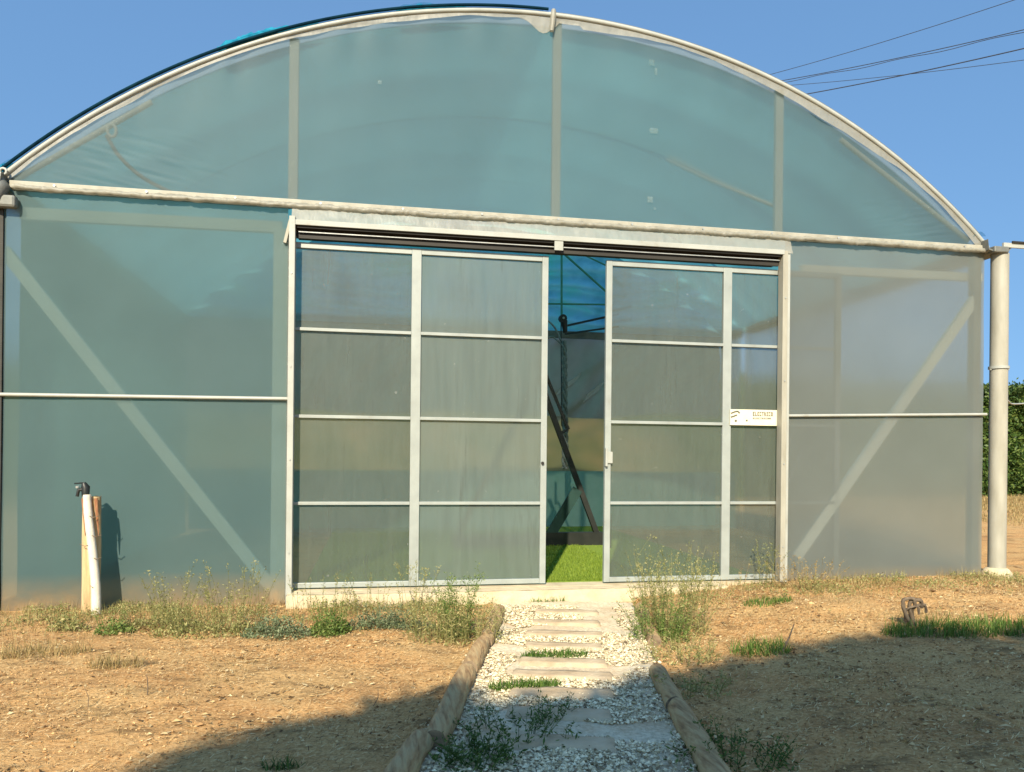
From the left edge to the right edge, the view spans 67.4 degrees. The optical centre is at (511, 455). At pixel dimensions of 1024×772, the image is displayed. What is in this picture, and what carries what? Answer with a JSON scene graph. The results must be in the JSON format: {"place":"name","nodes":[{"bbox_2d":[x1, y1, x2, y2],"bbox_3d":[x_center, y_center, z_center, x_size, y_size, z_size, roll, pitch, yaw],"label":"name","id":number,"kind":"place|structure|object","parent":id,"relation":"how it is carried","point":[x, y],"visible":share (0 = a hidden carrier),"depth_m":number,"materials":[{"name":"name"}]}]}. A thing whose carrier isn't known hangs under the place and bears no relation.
{"place":"outdoors","nodes":[
{"label":"outdoors","id":0,"kind":"place"},
{"bbox_2d":[0,496,1023,771],"bbox_3d":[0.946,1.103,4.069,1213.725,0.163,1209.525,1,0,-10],"label":"ground","id":1,"kind":"structure","parent":0,"point":[266,706],"depth_m":3.70,"materials":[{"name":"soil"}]},
{"bbox_2d":[0,635,99,659],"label":"dry tuft","id":2,"kind":"object","parent":1,"relation":"on","point":[27,650],"visible":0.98,"depth_m":4.29,"materials":[{"name":"beige plant"}]},
{"bbox_2d":[41,601,90,631],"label":"bush","id":3,"kind":"object","parent":1,"relation":"on","point":[72,625],"visible":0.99,"depth_m":4.85,"materials":[{"name":"green plant"}]},
{"bbox_2d":[74,482,100,615],"bbox_3d":[-2.968,0.714,5.412,0.183,1.061,0.148,1,0,-10],"label":"garden standpipe","id":4,"kind":"object","parent":1,"relation":"on","point":[91,548],"visible":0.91,"depth_m":5.38,"materials":[{"name":"white plastic"}]},
{"bbox_2d":[92,605,135,635],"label":"bush","id":5,"kind":"object","parent":1,"relation":"on","point":[112,629],"visible":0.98,"depth_m":4.80,"materials":[{"name":"green plant"}]},
{"bbox_2d":[86,649,154,669],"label":"dry tuft","id":6,"kind":"object","parent":1,"relation":"on","point":[108,661],"visible":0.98,"depth_m":4.08,"materials":[{"name":"beige plant"}]},
{"bbox_2d":[102,597,207,632],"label":"bush","id":7,"kind":"object","parent":1,"relation":"on","point":[159,620],"visible":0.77,"depth_m":4.95,"materials":[{"name":"green plant"}]},
{"bbox_2d":[140,559,204,620],"bbox_3d":[-2.266,0.922,5.204,0.419,0.425,0.380,1,0,-10],"label":"wispy weed","id":8,"kind":"object","parent":1,"relation":"on","point":[171,597],"visible":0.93,"depth_m":5.14,"materials":[{"name":"green plant"}]},
{"bbox_2d":[148,596,270,639],"bbox_3d":[-1.900,1.022,4.880,0.768,0.235,0.352,1,0,-10],"label":"bush","id":9,"kind":"object","parent":1,"relation":"on","point":[216,631],"visible":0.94,"depth_m":4.85,"materials":[{"name":"green plant"}]},
{"bbox_2d":[200,557,280,622],"bbox_3d":[-1.881,0.919,5.224,0.418,0.431,0.488,1,0,36],"label":"wispy weed","id":10,"kind":"object","parent":1,"relation":"on","point":[228,595],"visible":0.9,"depth_m":5.22,"materials":[{"name":"plant"}]},
{"bbox_2d":[240,605,315,640],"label":"bush","id":11,"kind":"object","parent":1,"relation":"on","point":[261,625],"visible":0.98,"depth_m":4.80,"materials":[{"name":"green plant"}]},
{"bbox_2d":[256,753,305,771],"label":"dark tuft","id":12,"kind":"object","parent":1,"relation":"on","point":[283,765],"visible":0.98,"depth_m":2.79,"materials":[{"name":"green plant"}]},
{"bbox_2d":[287,570,354,620],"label":"wispy weed","id":13,"kind":"object","parent":1,"relation":"on","point":[321,597],"visible":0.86,"depth_m":5.37,"materials":[{"name":"plant"}]},
{"bbox_2d":[304,595,352,637],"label":"bush","id":14,"kind":"object","parent":1,"relation":"on","point":[323,624],"visible":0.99,"depth_m":4.86,"materials":[{"name":"green plant"}]},
{"bbox_2d":[339,573,391,614],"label":"wispy weed","id":15,"kind":"object","parent":1,"relation":"on","point":[355,595],"visible":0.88,"depth_m":5.46,"materials":[{"name":"plant"}]},
{"bbox_2d":[348,601,405,631],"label":"bush","id":16,"kind":"object","parent":1,"relation":"on","point":[370,623],"visible":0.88,"depth_m":5.01,"materials":[{"name":"green plant"}]},
{"bbox_2d":[380,601,434,630],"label":"bush","id":17,"kind":"object","parent":1,"relation":"on","point":[401,625],"visible":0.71,"depth_m":5.01,"materials":[{"name":"green plant"}]},
{"bbox_2d":[383,728,433,771],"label":"edging log","id":18,"kind":"object","parent":1,"relation":"on","point":[412,753],"visible":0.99,"depth_m":2.77,"materials":[{"name":"brown wood"}]},
{"bbox_2d":[393,560,439,613],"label":"tall weed","id":19,"kind":"object","parent":1,"relation":"on","point":[408,573],"visible":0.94,"depth_m":5.48,"materials":[{"name":"green plant"}]},
{"bbox_2d":[400,594,476,645],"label":"tall weed","id":20,"kind":"object","parent":1,"relation":"on","point":[432,629],"visible":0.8,"depth_m":4.75,"materials":[{"name":"green plant"}]},
{"bbox_2d":[427,561,487,639],"bbox_3d":[-0.344,0.921,4.872,0.390,0.478,0.303,1,0,6],"label":"tall weed","id":21,"kind":"object","parent":1,"relation":"on","point":[443,601],"visible":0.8,"depth_m":4.85,"materials":[{"name":"plant"}]},
{"bbox_2d":[429,594,515,647],"bbox_3d":[-0.242,1.011,4.780,0.529,0.303,0.475,1,0,33],"label":"tall weed","id":22,"kind":"object","parent":1,"relation":"on","point":[478,631],"visible":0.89,"depth_m":4.70,"materials":[{"name":"green plant"}]},
{"bbox_2d":[480,604,504,646],"bbox_3d":[-0.120,1.115,5.060,0.097,0.098,0.992,1,0,4],"label":"edging log","id":23,"kind":"object","parent":1,"relation":"on","point":[489,636],"visible":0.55,"depth_m":4.88,"materials":[{"name":"brown wood"}]},
{"bbox_2d":[0,3,1023,610],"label":"greenhouse","id":24,"kind":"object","parent":1,"relation":"on","point":[284,303],"visible":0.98,"depth_m":6.11,"materials":[{"name":"plastic"}]},
{"bbox_2d":[285,242,548,587],"bbox_3d":[-0.733,-0.302,6.043,2.075,2.650,0.056,1,0,-10],"label":"sliding door","id":25,"kind":"structure","parent":24,"relation":"in","point":[420,418],"depth_m":6.04,"materials":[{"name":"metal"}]},
{"bbox_2d":[548,314,568,468],"bbox_3d":[0.631,-0.892,10.701,0.389,2.169,0.163,1,0,-10],"label":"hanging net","id":26,"kind":"object","parent":24,"relation":"hanging from","point":[562,319],"visible":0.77,"depth_m":10.72,"materials":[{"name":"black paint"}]},
{"bbox_2d":[602,260,777,581],"bbox_3d":[1.815,-0.275,6.497,2.128,2.647,0.070,1,0,-10],"label":"sliding door","id":27,"kind":"structure","parent":24,"relation":"in","point":[690,373],"depth_m":6.45,"materials":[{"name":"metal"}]},
{"bbox_2d":[1008,400,1023,404],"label":"slack wire","id":28,"kind":"object","parent":24,"relation":"attached to","point":[1009,402],"visible":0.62,"depth_m":7.73,"materials":[{"name":"grey metal"}]},
{"bbox_2d":[0,568,1023,771],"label":"dry stubble","id":29,"kind":"object","parent":1,"relation":"on","point":[407,606],"visible":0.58,"depth_m":5.35,"materials":[{"name":"beige plant"}]},
{"bbox_2d":[0,566,1023,746],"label":"ground weeds","id":30,"kind":"object","parent":1,"relation":"on","point":[437,605],"visible":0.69,"depth_m":5.62,"materials":[{"name":"plant"}]},
{"bbox_2d":[526,596,564,601],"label":"grass","id":31,"kind":"structure","parent":1,"relation":"on","point":[547,599],"depth_m":5.99,"materials":[{"name":"green plant"}]},
{"bbox_2d":[545,526,602,582],"bbox_3d":[-0.134,1.039,8.738,3.900,0.058,4.861,1,0,-10],"label":"turf carpet","id":32,"kind":"object","parent":1,"relation":"on","point":[574,563],"visible":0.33,"depth_m":7.55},
{"bbox_2d":[546,374,602,545],"bbox_3d":[0.151,-0.152,9.210,1.795,2.384,0.670,1,0,-10],"label":"swing frame","id":33,"kind":"object","parent":32,"relation":"on","point":[555,537],"visible":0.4,"depth_m":8.99,"materials":[{"name":"black paint"}]},
{"bbox_2d":[621,562,669,613],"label":"tall weed","id":34,"kind":"object","parent":1,"relation":"on","point":[664,578],"visible":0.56,"depth_m":5.63,"materials":[{"name":"plant"}]},
{"bbox_2d":[635,602,661,647],"bbox_3d":[0.910,1.125,5.157,0.093,0.094,1.053,1,0,5],"label":"edging log","id":35,"kind":"object","parent":1,"relation":"on","point":[656,637],"visible":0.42,"depth_m":4.73,"materials":[{"name":"brown wood"}]},
{"bbox_2d":[611,587,705,643],"bbox_3d":[0.902,0.996,4.789,0.551,0.349,0.538,1,0,-10],"label":"tall weed","id":36,"kind":"object","parent":1,"relation":"on","point":[661,628],"visible":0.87,"depth_m":4.75,"materials":[{"name":"green plant"}]},
{"bbox_2d":[649,663,682,708],"bbox_3d":[0.752,1.123,3.732,0.100,0.099,0.544,1,0,2],"label":"edging log","id":37,"kind":"object","parent":1,"relation":"on","point":[668,690],"visible":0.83,"depth_m":3.67,"materials":[{"name":"wood"}]},
{"bbox_2d":[637,630,723,667],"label":"verge weed","id":38,"kind":"object","parent":1,"relation":"on","point":[697,655],"visible":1,"depth_m":4.37,"materials":[{"name":"green plant"}]},
{"bbox_2d":[624,535,742,639],"bbox_3d":[1.064,0.846,4.966,0.676,0.654,0.644,1,0,-20],"label":"tall weed","id":39,"kind":"object","parent":1,"relation":"on","point":[684,586],"visible":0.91,"depth_m":4.92,"materials":[{"name":"green plant"}]},
{"bbox_2d":[650,668,736,699],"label":"verge weed","id":40,"kind":"object","parent":1,"relation":"on","point":[690,685],"visible":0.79,"depth_m":3.73,"materials":[{"name":"plant"}]},
{"bbox_2d":[668,697,730,771],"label":"edging log","id":41,"kind":"object","parent":1,"relation":"on","point":[682,716],"visible":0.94,"depth_m":2.96,"materials":[{"name":"brown wood"}]},
{"bbox_2d":[663,714,805,771],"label":"verge weed","id":42,"kind":"object","parent":1,"relation":"on","point":[759,750],"visible":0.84,"depth_m":2.89,"materials":[{"name":"green plant"}]},
{"bbox_2d":[725,631,798,657],"bbox_3d":[1.460,1.115,4.470,0.494,0.165,0.383,1,0,-10],"label":"grass patch","id":43,"kind":"object","parent":1,"relation":"on","point":[750,645],"visible":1,"depth_m":4.46,"materials":[{"name":"green plant"}]},
{"bbox_2d":[738,592,793,607],"bbox_3d":[1.897,1.076,5.678,0.419,0.118,0.269,1,0,-25],"label":"grass patch","id":44,"kind":"object","parent":1,"relation":"on","point":[784,599],"visible":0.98,"depth_m":5.67,"materials":[{"name":"green plant"}]},
{"bbox_2d":[750,540,788,585],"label":"jamb weed","id":45,"kind":"object","parent":1,"relation":"on","point":[766,562],"visible":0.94,"depth_m":6.33,"materials":[{"name":"green plant"}]},
{"bbox_2d":[783,623,794,651],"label":"dry stalk","id":46,"kind":"object","parent":1,"relation":"on","point":[786,643],"visible":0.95,"depth_m":4.45,"materials":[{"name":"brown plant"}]},
{"bbox_2d":[763,555,848,588],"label":"jamb weed","id":47,"kind":"object","parent":1,"relation":"on","point":[801,576],"visible":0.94,"depth_m":6.21,"materials":[{"name":"green plant"}]},
{"bbox_2d":[797,571,855,593],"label":"jamb weed","id":48,"kind":"object","parent":1,"relation":"on","point":[818,581],"visible":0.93,"depth_m":6.02,"materials":[{"name":"plant"}]},
{"bbox_2d":[759,579,939,589],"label":"dry tuft","id":49,"kind":"object","parent":1,"relation":"on","point":[853,584],"visible":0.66,"depth_m":6.33,"materials":[{"name":"beige plant"}]},
{"bbox_2d":[901,597,927,626],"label":"gnarled twig","id":50,"kind":"object","parent":1,"relation":"on","point":[910,612],"visible":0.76,"depth_m":4.95,"materials":[{"name":"brown wood"}]},
{"bbox_2d":[867,604,969,622],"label":"dry tuft","id":51,"kind":"object","parent":1,"relation":"on","point":[898,618],"visible":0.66,"depth_m":5.16,"materials":[{"name":"beige plant"}]},
{"bbox_2d":[875,609,1023,639],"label":"grass patch","id":52,"kind":"object","parent":1,"relation":"on","point":[977,628],"visible":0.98,"depth_m":4.84,"materials":[{"name":"green plant"}]},
{"bbox_2d":[982,377,1023,495],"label":"hedge","id":53,"kind":"object","parent":1,"relation":"on","point":[1015,473],"visible":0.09,"depth_m":21.97,"materials":[{"name":"green plant"}]},
{"bbox_3d":[7.291,-5.095,24.000,1.800,13.624,0.309,1,0,-10],"label":"utility pole","id":54,"kind":"object","parent":1,"relation":"on","visible":0},
{"bbox_2d":[770,0,1013,74],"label":"overhead cable","id":55,"kind":"object","parent":54,"relation":"attached to","point":[898,37],"visible":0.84,"depth_m":19.62,"materials":[{"name":"black rubber"}]},
{"bbox_3d":[13.867,-3.776,13.000,1.800,11.118,0.309,1,0,-10],"label":"utility pole","id":56,"kind":"object","parent":1,"relation":"on","visible":0},
{"bbox_2d":[782,29,1023,81],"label":"overhead cable","id":57,"kind":"object","parent":56,"relation":"attached to","point":[909,55],"visible":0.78,"depth_m":19.37,"materials":[{"name":"black rubber"}]},
{"bbox_2d":[797,60,1022,84],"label":"overhead cable","id":58,"kind":"object","parent":56,"relation":"attached to","point":[914,73],"visible":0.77,"depth_m":19.14,"materials":[{"name":"black rubber"}]},
{"bbox_2d":[807,48,1023,93],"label":"overhead cable","id":59,"kind":"object","parent":56,"relation":"attached to","point":[920,71],"visible":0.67,"depth_m":19.11,"materials":[{"name":"black rubber"}]},
{"bbox_2d":[0,0,1023,387],"label":"sky","id":60,"kind":"structure","parent":0,"point":[962,129],"materials":[{"name":"blue"}]},
{"bbox_2d":[419,601,696,771],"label":"path","id":61,"kind":"structure","parent":0,"point":[645,731],"depth_m":3.50,"materials":[{"name":"grey gravel"}]},
{"bbox_2d":[427,663,475,748],"bbox_3d":[-0.261,1.110,3.462,0.110,0.112,0.977,1,0,4],"label":"edging log","id":62,"kind":"object","parent":61,"relation":"on","point":[450,708],"visible":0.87,"depth_m":3.30,"materials":[{"name":"brown wood"}]},
{"bbox_2d":[428,721,522,771],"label":"path weed","id":63,"kind":"object","parent":61,"relation":"on","point":[473,742],"visible":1,"depth_m":2.83,"materials":[{"name":"green plant"}]},
{"bbox_2d":[462,636,489,672],"bbox_3d":[-0.192,1.114,4.287,0.103,0.105,0.561,1,0,5],"label":"edging log","id":64,"kind":"object","parent":61,"relation":"on","point":[477,653],"visible":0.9,"depth_m":4.20,"materials":[{"name":"brown wood"}]},
{"bbox_2d":[453,689,581,752],"bbox_3d":[0.018,1.075,3.111,0.536,0.133,0.460,1,0,-10],"label":"path weed","id":65,"kind":"object","parent":61,"relation":"on","point":[537,718],"visible":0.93,"depth_m":3.13,"materials":[{"name":"green plant"}]},
{"bbox_2d":[487,674,561,691],"bbox_3d":[0.062,1.131,3.755,0.398,0.109,0.198,1,0,-10],"label":"grass patch","id":66,"kind":"object","parent":61,"relation":"on","point":[541,683],"visible":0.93,"depth_m":3.76,"materials":[{"name":"green plant"}]},
{"bbox_2d":[514,646,591,658],"bbox_3d":[0.241,1.133,4.336,0.478,0.106,0.212,1,0,-10],"label":"grass patch","id":67,"kind":"object","parent":61,"relation":"on","point":[567,653],"visible":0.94,"depth_m":4.33,"materials":[{"name":"green plant"}]},
{"bbox_2d":[531,690,578,721],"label":"path weed","id":68,"kind":"object","parent":61,"relation":"on","point":[567,703],"visible":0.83,"depth_m":3.37,"materials":[{"name":"green plant"}]},
{"bbox_2d":[497,733,617,753],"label":"paving slab","id":69,"kind":"structure","parent":61,"relation":"on","point":[593,742],"depth_m":3.01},
{"bbox_2d":[505,706,612,722],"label":"paving slab","id":70,"kind":"structure","parent":61,"relation":"on","point":[580,714],"depth_m":3.35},
{"bbox_2d":[506,687,613,700],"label":"paving slab","id":71,"kind":"structure","parent":61,"relation":"on","point":[596,693],"depth_m":3.65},
{"bbox_2d":[518,656,607,667],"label":"paving slab","id":72,"kind":"structure","parent":61,"relation":"on","point":[562,662],"depth_m":4.18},
{"bbox_2d":[512,668,613,681],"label":"paving slab","id":73,"kind":"structure","parent":61,"relation":"on","point":[569,674],"depth_m":3.95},
{"bbox_2d":[524,641,603,651],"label":"paving slab","id":74,"kind":"structure","parent":61,"relation":"on","point":[561,645],"depth_m":4.55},
{"bbox_2d":[525,629,603,638],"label":"paving slab","id":75,"kind":"structure","parent":61,"relation":"on","point":[563,633],"depth_m":4.86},
{"bbox_2d":[532,619,600,626],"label":"paving slab","id":76,"kind":"structure","parent":61,"relation":"on","point":[577,623],"depth_m":5.18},
{"bbox_2d":[534,608,598,615],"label":"paving slab","id":77,"kind":"structure","parent":61,"relation":"on","point":[574,611],"depth_m":5.54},
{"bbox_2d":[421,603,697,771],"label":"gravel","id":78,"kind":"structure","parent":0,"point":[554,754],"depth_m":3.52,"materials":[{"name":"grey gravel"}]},
{"bbox_2d":[982,494,1023,531],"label":"dry field grass","id":79,"kind":"structure","parent":0,"point":[1016,499],"depth_m":16.37,"materials":[{"name":"beige plant"}]}
]}

